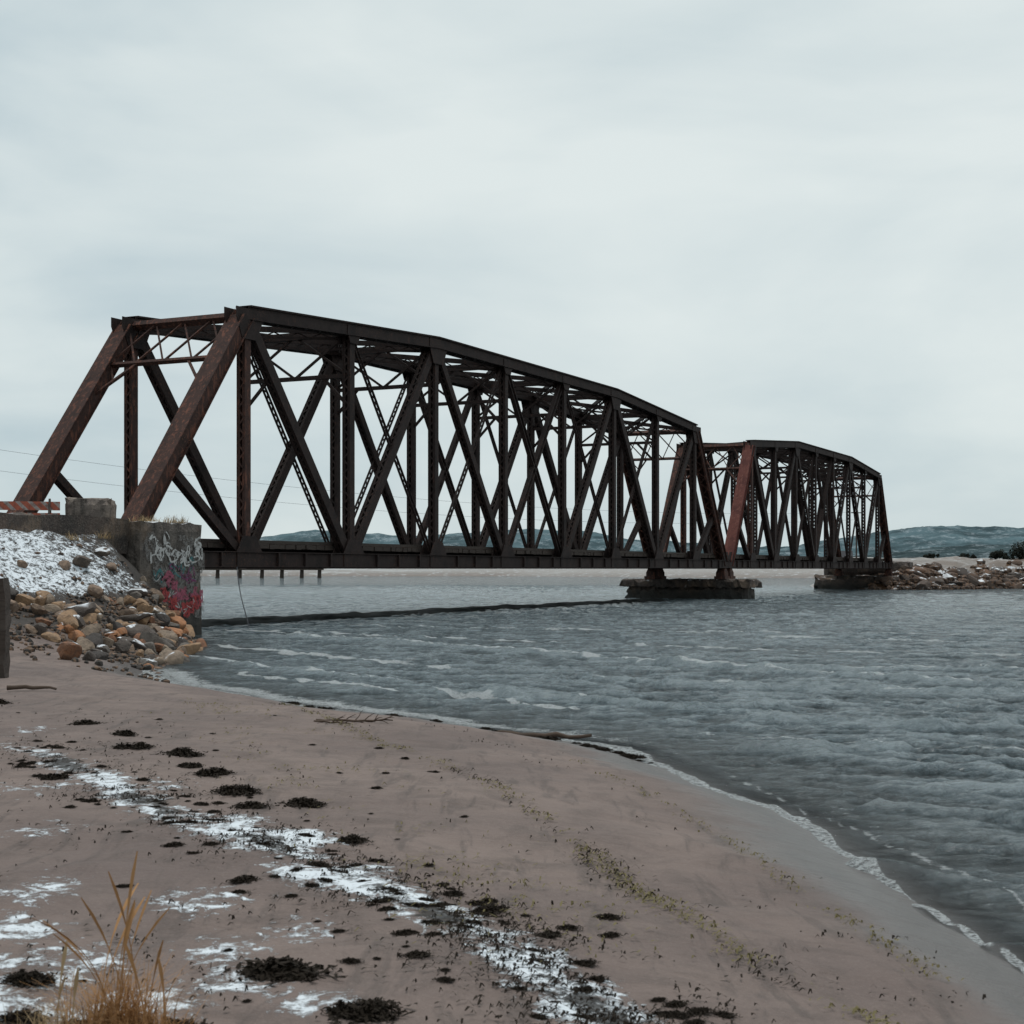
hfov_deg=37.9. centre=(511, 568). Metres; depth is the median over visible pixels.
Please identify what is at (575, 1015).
kelp clump
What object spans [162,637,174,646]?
boulder
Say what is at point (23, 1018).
kelp clump
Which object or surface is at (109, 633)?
boulder
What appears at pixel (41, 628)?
boulder
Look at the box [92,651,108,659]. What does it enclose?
boulder
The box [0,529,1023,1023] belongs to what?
ground
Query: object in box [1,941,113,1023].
grass tuft
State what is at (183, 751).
kelp clump
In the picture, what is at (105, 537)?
grass tuft
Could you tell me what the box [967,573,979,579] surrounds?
boulder
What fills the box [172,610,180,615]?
boulder
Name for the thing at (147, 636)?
boulder
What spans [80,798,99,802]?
kelp clump
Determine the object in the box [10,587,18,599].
boulder
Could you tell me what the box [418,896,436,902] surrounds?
kelp clump
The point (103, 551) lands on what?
boulder
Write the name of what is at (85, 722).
kelp clump
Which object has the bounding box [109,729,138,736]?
kelp clump
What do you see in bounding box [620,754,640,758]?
kelp clump
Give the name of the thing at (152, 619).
boulder
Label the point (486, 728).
kelp clump
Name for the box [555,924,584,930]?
kelp clump
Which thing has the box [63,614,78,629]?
boulder
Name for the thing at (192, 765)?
kelp clump
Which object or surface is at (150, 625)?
boulder
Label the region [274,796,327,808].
kelp clump
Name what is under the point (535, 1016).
kelp clump
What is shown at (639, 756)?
kelp clump
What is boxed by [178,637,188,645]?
boulder
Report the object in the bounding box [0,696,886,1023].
kelp litter
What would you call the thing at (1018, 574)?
boulder
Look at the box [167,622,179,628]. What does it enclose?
boulder
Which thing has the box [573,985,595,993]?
kelp clump
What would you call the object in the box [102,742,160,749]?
kelp clump
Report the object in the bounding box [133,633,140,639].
boulder
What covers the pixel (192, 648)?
boulder
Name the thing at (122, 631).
boulder
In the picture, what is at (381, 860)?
kelp clump
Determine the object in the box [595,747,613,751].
kelp clump
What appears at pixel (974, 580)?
boulder
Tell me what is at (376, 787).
kelp clump
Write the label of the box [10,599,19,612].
boulder
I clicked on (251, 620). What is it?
stone sill
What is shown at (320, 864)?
kelp clump
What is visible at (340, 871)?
kelp clump
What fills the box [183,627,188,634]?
boulder
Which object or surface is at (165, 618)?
boulder
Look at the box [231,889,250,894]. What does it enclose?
kelp clump
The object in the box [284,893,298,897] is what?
kelp clump
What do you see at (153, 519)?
grass tuft
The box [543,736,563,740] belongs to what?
kelp clump
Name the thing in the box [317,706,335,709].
kelp clump
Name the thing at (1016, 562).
boulder
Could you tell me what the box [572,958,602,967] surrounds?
kelp clump
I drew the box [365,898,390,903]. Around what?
kelp clump
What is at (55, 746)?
kelp clump
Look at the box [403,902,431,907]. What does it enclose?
kelp clump
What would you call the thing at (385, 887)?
kelp clump
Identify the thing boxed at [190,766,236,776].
kelp clump
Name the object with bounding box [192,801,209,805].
kelp clump
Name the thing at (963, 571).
boulder
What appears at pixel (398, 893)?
kelp clump
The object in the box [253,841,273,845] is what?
kelp clump
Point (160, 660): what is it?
boulder
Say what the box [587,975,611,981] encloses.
kelp clump
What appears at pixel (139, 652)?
boulder
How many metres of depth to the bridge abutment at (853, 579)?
155.97 m
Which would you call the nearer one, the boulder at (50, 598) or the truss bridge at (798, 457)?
the boulder at (50, 598)
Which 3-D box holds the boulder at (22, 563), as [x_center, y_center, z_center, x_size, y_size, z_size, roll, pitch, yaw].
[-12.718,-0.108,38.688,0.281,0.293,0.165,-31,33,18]
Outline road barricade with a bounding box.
[0,499,59,514]
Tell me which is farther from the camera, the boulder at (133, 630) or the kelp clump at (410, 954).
the boulder at (133, 630)
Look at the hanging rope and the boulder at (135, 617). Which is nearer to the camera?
the boulder at (135, 617)
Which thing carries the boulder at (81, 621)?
on the ground
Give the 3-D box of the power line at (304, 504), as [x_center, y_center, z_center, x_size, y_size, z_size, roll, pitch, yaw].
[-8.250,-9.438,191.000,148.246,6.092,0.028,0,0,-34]
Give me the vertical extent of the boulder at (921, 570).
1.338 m
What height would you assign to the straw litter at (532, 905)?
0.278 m
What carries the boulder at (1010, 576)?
on the ground
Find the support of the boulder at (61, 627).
on the ground
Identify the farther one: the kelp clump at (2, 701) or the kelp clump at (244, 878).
the kelp clump at (2, 701)
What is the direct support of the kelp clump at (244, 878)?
on the ground
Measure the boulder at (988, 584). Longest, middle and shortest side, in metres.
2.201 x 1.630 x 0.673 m
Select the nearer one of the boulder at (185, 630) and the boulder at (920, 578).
the boulder at (185, 630)
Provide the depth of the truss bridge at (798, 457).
124.70 m
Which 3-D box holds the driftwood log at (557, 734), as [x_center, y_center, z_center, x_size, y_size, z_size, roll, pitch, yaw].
[0.394,2.036,18.248,1.170,0.115,0.148,0,0,7]
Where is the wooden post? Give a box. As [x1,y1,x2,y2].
[0,578,11,677]
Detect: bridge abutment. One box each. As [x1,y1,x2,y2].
[0,512,204,637]
[814,561,921,589]
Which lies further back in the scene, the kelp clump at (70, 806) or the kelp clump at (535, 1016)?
the kelp clump at (70, 806)
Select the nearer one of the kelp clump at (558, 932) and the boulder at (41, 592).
the kelp clump at (558, 932)
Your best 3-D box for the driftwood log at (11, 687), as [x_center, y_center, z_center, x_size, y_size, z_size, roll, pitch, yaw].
[-6.301,1.556,19.596,0.660,0.074,0.084,0,0,0]
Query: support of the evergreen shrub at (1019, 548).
on the ground
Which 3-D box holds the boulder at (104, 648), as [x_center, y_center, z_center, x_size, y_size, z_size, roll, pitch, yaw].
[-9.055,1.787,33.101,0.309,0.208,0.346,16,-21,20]
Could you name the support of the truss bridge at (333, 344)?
on the bridge abutment at (164, 558)
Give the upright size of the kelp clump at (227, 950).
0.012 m
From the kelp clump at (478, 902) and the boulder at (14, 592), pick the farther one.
the boulder at (14, 592)
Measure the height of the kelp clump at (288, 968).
0.078 m
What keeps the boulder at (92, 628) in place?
on the ground
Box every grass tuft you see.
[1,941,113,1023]
[15,851,222,1023]
[61,532,86,539]
[84,940,207,1023]
[89,528,113,538]
[129,515,151,521]
[144,516,163,521]
[163,514,183,523]
[174,517,190,523]
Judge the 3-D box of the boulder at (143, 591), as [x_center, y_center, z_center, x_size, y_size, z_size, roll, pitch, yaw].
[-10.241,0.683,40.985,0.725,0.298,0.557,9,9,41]
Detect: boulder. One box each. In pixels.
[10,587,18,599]
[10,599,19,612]
[14,594,34,604]
[17,560,27,568]
[25,624,37,633]
[30,604,47,615]
[33,623,47,634]
[35,595,46,605]
[35,617,51,625]
[36,590,50,596]
[41,632,60,642]
[42,604,61,612]
[45,594,54,604]
[50,601,65,609]
[56,624,65,632]
[57,609,77,624]
[57,641,81,659]
[58,560,70,570]
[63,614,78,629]
[64,602,95,616]
[64,624,74,633]
[68,630,85,641]
[72,555,91,567]
[73,615,85,627]
[76,636,94,650]
[81,623,101,635]
[82,613,96,623]
[82,650,96,660]
[85,633,102,647]
[87,584,103,598]
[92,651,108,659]
[94,547,110,555]
[95,603,103,614]
[96,644,109,652]
[97,613,102,621]
[103,637,113,647]
[104,632,117,636]
[106,562,116,570]
[106,623,112,630]
[107,616,114,623]
[108,634,116,641]
[111,621,123,629]
[114,639,131,652]
[115,613,153,621]
[116,597,123,605]
[116,627,127,635]
[116,637,147,650]
[118,609,134,615]
[122,622,135,626]
[124,595,136,603]
[125,624,151,637]
[127,588,147,596]
[130,591,141,598]
[132,598,148,606]
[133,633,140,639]
[135,649,143,657]
[136,612,150,624]
[137,603,153,612]
[138,658,157,665]
[139,631,175,650]
[142,664,151,670]
[144,642,155,653]
[144,648,153,654]
[145,654,155,658]
[147,616,155,623]
[147,623,157,628]
[150,588,164,602]
[151,594,158,604]
[153,607,163,613]
[153,626,173,632]
[153,657,165,664]
[154,614,169,625]
[154,643,163,653]
[157,630,177,642]
[159,647,172,656]
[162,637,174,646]
[163,650,183,664]
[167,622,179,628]
[169,616,186,629]
[169,627,182,636]
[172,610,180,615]
[176,642,200,654]
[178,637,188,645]
[179,647,186,654]
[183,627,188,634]
[186,624,194,636]
[196,638,206,646]
[880,576,892,582]
[903,569,913,574]
[912,566,926,573]
[913,570,927,578]
[914,575,926,581]
[915,580,930,589]
[928,576,943,583]
[946,568,957,572]
[948,581,962,585]
[956,568,969,574]
[965,575,978,585]
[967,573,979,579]
[978,579,986,586]
[980,581,994,587]
[991,567,1005,572]
[1002,578,1012,583]
[1004,575,1015,578]
[1007,572,1021,577]
[1011,560,1022,564]
[1013,583,1022,588]
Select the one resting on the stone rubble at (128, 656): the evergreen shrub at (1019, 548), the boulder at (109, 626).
the boulder at (109, 626)
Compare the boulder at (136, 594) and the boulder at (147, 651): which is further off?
the boulder at (136, 594)
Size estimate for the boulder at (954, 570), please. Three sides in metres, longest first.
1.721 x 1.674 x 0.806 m
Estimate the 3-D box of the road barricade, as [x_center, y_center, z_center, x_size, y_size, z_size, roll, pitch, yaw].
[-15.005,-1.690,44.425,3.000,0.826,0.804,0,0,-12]
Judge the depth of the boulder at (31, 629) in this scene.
33.76 m
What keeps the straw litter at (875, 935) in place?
on the ground
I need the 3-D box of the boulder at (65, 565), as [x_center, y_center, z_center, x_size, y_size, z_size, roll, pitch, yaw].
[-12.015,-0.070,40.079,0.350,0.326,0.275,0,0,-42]
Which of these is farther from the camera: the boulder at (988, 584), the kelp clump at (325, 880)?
the boulder at (988, 584)
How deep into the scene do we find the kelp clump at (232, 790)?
10.77 m
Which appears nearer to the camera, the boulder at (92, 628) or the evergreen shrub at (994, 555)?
the boulder at (92, 628)
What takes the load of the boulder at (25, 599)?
on the ground
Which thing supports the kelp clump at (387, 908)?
on the ground
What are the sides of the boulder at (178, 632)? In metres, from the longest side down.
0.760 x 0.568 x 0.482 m
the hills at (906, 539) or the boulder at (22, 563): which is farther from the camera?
the hills at (906, 539)
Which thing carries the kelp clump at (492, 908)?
on the ground
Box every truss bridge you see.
[6,305,729,578]
[657,440,892,578]
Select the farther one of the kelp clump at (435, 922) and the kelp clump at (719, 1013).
the kelp clump at (435, 922)
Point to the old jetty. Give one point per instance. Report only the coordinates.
(262, 573)
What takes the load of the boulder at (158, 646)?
on the ground
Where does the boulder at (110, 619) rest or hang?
on the ground
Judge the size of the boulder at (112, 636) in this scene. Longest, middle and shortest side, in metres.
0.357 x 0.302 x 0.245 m
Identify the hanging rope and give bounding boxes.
[236,567,249,627]
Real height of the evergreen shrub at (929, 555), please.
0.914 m
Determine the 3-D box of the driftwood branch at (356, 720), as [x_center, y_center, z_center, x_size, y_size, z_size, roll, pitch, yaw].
[-1.719,1.653,16.640,0.900,0.159,0.288,0,0,3]
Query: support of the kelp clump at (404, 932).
on the ground
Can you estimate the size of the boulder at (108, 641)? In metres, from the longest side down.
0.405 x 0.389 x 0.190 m
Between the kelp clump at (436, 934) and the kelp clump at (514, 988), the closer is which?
the kelp clump at (514, 988)
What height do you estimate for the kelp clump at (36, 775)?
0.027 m
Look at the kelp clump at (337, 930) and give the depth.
6.86 m
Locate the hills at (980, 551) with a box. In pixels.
[853,544,1022,557]
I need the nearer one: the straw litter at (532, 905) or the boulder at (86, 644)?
the straw litter at (532, 905)
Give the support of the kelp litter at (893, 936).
on the ground
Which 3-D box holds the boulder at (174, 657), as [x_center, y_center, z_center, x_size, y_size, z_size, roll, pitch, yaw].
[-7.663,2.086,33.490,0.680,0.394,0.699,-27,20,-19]
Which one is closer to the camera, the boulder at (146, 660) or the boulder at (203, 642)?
the boulder at (146, 660)
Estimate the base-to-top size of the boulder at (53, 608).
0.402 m
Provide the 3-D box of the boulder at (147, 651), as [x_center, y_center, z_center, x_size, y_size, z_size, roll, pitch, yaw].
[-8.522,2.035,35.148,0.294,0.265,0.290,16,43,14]
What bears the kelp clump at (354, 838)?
on the ground
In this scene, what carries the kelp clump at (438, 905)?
on the ground
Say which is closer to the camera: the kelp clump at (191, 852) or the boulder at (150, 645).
the kelp clump at (191, 852)
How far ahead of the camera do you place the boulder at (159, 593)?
41.97 m
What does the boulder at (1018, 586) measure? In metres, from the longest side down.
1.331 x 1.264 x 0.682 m
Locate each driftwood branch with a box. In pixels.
[314,718,350,723]
[316,710,395,723]
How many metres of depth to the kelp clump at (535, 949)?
6.61 m
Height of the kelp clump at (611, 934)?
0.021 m
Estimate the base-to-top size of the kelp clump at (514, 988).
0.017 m
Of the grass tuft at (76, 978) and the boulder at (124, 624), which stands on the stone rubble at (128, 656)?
the boulder at (124, 624)
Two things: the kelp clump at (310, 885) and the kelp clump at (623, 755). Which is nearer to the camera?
the kelp clump at (310, 885)
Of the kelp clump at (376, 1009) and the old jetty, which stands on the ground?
the kelp clump at (376, 1009)
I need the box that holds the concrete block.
[65,497,116,517]
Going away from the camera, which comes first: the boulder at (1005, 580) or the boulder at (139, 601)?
the boulder at (139, 601)
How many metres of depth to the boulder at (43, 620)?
34.75 m
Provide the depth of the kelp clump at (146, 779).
11.27 m
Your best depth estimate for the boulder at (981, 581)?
157.31 m
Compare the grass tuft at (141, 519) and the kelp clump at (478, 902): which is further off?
the grass tuft at (141, 519)
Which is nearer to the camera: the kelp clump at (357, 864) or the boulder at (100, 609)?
the kelp clump at (357, 864)
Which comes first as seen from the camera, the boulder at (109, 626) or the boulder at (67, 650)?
the boulder at (67, 650)
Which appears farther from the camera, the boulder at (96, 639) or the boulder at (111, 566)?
the boulder at (111, 566)
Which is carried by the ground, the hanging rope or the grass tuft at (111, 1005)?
the grass tuft at (111, 1005)
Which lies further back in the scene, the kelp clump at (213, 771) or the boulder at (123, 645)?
the boulder at (123, 645)
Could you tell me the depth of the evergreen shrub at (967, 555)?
189.65 m
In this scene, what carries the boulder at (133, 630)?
on the ground
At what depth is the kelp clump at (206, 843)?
8.72 m
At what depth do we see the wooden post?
22.31 m
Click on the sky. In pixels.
(740, 220)
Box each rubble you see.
[0,543,194,682]
[868,559,1023,589]
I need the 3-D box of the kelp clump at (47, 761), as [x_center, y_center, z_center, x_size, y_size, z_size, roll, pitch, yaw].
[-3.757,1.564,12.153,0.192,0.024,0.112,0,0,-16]
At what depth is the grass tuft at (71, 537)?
42.47 m
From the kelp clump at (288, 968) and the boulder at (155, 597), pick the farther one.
the boulder at (155, 597)
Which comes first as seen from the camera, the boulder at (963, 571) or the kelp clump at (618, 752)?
the kelp clump at (618, 752)
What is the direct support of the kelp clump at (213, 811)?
on the ground
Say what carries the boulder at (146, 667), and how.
on the ground
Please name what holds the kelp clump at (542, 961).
on the ground
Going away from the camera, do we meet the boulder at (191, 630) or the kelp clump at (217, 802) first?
the kelp clump at (217, 802)
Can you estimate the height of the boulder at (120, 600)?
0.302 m
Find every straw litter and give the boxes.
[142,697,717,964]
[281,703,906,1023]
[569,759,965,980]
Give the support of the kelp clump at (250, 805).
on the ground
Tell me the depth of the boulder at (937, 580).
153.33 m
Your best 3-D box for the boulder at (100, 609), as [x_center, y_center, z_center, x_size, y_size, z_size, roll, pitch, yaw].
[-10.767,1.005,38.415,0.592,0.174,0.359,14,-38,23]
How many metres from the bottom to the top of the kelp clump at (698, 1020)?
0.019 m
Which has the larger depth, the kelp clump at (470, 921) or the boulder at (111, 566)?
the boulder at (111, 566)
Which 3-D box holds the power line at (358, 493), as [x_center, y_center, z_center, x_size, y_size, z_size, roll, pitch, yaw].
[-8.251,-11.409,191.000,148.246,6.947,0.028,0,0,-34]
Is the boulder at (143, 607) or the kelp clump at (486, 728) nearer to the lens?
the kelp clump at (486, 728)
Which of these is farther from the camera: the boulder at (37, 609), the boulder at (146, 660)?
the boulder at (37, 609)
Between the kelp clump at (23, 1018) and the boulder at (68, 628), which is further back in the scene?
the boulder at (68, 628)
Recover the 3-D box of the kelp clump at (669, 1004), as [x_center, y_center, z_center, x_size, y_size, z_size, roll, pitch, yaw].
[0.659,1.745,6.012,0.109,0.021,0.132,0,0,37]
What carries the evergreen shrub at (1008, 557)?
on the ground
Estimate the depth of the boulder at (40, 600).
36.92 m
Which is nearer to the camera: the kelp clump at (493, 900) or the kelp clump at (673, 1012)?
the kelp clump at (673, 1012)
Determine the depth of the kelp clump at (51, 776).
11.26 m
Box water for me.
[139,576,1023,973]
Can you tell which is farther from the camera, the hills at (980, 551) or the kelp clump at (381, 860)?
the hills at (980, 551)
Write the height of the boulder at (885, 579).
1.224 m
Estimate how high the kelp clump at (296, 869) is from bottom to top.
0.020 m
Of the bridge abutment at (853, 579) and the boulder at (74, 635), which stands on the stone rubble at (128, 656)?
the boulder at (74, 635)
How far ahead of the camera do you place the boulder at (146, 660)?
32.68 m
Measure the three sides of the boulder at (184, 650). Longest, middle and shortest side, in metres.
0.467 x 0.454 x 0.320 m
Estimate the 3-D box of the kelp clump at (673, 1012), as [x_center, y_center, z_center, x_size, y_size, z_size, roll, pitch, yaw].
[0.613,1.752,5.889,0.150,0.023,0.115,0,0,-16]
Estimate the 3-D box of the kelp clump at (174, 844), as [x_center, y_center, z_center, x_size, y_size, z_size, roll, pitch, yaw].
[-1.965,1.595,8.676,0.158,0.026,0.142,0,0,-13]
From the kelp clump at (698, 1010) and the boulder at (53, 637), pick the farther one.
the boulder at (53, 637)
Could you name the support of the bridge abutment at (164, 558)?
on the ground
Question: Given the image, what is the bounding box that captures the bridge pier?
[619,578,761,599]
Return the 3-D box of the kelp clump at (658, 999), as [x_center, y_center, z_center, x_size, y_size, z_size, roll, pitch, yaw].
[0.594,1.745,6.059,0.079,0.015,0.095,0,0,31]
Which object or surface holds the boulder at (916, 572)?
on the ground
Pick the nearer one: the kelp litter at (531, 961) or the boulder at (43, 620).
the kelp litter at (531, 961)
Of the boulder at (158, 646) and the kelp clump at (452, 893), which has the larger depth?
the boulder at (158, 646)
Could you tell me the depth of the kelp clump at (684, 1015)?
5.87 m
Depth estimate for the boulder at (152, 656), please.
33.34 m
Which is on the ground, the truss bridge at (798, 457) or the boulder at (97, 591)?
the boulder at (97, 591)
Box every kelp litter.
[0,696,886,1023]
[0,737,775,1023]
[411,719,985,1022]
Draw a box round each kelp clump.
[0,698,19,704]
[0,968,67,988]
[0,1006,53,1023]
[30,773,42,776]
[36,773,71,779]
[40,759,56,762]
[50,745,65,748]
[62,805,76,807]
[67,719,106,725]
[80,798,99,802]
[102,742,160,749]
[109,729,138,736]
[137,777,150,781]
[151,747,207,757]
[160,841,187,846]
[165,1018,213,1023]
[176,762,205,767]
[186,851,200,853]
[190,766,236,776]
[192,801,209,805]
[202,841,220,846]
[205,784,263,795]
[206,810,225,812]
[211,801,227,803]
[221,955,347,984]
[222,948,233,951]
[225,874,259,882]
[227,801,277,809]
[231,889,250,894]
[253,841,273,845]
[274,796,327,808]
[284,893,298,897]
[290,867,303,871]
[298,833,315,836]
[304,882,323,887]
[306,861,337,867]
[316,877,339,882]
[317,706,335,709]
[320,997,416,1023]
[329,868,351,874]
[330,928,351,932]
[335,833,373,845]
[337,957,364,963]
[348,863,368,866]
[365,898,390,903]
[368,858,388,862]
[369,786,382,788]
[374,886,410,892]
[375,905,403,912]
[381,891,407,895]
[390,928,419,936]
[394,950,432,958]
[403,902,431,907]
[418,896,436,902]
[421,919,442,925]
[422,931,443,936]
[429,902,444,907]
[430,976,455,982]
[436,901,450,905]
[437,890,465,896]
[437,967,450,970]
[464,919,485,925]
[465,900,492,906]
[468,903,512,917]
[479,726,494,729]
[482,897,498,903]
[510,985,529,991]
[523,957,554,962]
[524,947,545,952]
[528,1013,552,1021]
[532,932,561,938]
[542,930,563,937]
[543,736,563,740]
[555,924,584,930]
[570,1013,594,1017]
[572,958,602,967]
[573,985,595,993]
[578,1014,600,1020]
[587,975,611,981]
[593,913,626,919]
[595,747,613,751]
[597,931,623,937]
[609,751,629,754]
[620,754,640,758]
[626,753,651,758]
[648,997,667,1002]
[658,1010,681,1018]
[661,999,693,1007]
[668,1012,696,1019]
[686,1006,722,1016]
[687,1018,711,1023]
[711,1010,739,1018]
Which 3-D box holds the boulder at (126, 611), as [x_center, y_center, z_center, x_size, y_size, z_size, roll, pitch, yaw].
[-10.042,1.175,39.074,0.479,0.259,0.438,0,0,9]
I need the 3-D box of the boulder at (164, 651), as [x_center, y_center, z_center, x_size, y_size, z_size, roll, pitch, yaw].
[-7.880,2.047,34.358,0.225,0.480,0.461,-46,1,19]
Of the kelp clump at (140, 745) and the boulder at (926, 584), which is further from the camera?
the boulder at (926, 584)
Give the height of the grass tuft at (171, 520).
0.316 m
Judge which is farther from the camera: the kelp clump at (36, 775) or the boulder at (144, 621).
the boulder at (144, 621)
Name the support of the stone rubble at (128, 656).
on the ground
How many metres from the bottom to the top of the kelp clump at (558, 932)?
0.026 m
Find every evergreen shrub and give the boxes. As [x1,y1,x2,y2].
[923,553,939,557]
[958,553,976,558]
[988,551,1007,558]
[996,549,1023,559]
[1011,540,1023,557]
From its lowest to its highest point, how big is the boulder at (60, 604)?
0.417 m
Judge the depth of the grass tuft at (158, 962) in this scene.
5.11 m
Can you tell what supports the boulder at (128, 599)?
on the ground
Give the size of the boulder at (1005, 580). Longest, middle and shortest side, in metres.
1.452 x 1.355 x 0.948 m
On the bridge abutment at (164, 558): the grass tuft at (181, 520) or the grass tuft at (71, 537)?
the grass tuft at (181, 520)
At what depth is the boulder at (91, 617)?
36.70 m
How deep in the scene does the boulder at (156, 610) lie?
40.29 m
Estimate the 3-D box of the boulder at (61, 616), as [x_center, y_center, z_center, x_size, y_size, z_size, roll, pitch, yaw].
[-10.657,1.206,35.881,0.501,0.677,0.263,26,-47,-9]
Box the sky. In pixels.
[0,0,1023,546]
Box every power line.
[4,450,837,513]
[4,471,777,523]
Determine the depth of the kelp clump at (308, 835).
9.07 m
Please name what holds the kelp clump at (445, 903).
on the ground
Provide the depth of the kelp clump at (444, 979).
6.00 m
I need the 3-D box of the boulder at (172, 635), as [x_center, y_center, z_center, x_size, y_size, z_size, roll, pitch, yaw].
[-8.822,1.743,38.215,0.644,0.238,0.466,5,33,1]
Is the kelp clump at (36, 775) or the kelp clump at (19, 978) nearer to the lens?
the kelp clump at (19, 978)
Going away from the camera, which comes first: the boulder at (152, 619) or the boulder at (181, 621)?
the boulder at (152, 619)
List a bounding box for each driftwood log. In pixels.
[7,685,56,689]
[497,730,591,738]
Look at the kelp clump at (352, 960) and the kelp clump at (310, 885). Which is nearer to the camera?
the kelp clump at (352, 960)
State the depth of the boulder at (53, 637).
33.62 m
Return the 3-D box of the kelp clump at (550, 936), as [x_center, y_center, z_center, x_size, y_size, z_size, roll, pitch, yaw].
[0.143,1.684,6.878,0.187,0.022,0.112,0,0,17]
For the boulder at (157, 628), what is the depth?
38.37 m
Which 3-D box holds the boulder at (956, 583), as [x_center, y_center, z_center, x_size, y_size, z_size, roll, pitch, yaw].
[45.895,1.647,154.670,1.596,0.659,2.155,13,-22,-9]
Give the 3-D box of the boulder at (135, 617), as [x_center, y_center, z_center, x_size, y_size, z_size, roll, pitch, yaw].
[-9.832,1.323,38.665,1.169,0.308,0.676,-11,-4,-15]
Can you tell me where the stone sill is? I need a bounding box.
[202,598,664,626]
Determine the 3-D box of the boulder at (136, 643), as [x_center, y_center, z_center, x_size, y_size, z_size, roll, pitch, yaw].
[-8.986,1.789,35.505,0.882,0.270,0.522,14,-1,-10]
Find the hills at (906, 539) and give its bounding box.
[260,525,1023,556]
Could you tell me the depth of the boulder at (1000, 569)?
165.58 m
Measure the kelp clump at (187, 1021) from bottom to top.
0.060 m
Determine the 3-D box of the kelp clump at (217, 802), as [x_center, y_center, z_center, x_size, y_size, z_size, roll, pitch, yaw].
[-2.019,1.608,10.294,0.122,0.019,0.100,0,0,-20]
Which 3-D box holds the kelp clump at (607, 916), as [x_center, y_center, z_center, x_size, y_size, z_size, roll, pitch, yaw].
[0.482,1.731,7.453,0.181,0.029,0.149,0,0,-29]
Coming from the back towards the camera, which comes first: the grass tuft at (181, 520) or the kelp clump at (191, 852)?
the grass tuft at (181, 520)
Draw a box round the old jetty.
[200,568,323,577]
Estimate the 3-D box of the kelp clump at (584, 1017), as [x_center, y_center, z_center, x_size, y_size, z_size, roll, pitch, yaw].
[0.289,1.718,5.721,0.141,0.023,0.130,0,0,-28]
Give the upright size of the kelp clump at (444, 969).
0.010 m
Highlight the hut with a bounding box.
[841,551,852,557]
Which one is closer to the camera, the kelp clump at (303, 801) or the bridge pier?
the kelp clump at (303, 801)
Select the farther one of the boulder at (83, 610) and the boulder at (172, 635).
the boulder at (172, 635)
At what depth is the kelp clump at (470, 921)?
7.03 m
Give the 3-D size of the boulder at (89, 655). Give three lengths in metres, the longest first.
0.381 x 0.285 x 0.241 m
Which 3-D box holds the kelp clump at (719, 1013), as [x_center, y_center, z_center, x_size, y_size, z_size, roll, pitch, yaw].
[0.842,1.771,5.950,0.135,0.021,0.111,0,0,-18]
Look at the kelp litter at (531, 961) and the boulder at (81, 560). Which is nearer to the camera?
the kelp litter at (531, 961)
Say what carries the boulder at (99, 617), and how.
on the ground
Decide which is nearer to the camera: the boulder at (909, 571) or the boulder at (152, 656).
the boulder at (152, 656)
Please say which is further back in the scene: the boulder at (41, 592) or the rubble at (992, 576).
the rubble at (992, 576)
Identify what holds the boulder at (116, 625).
on the ground

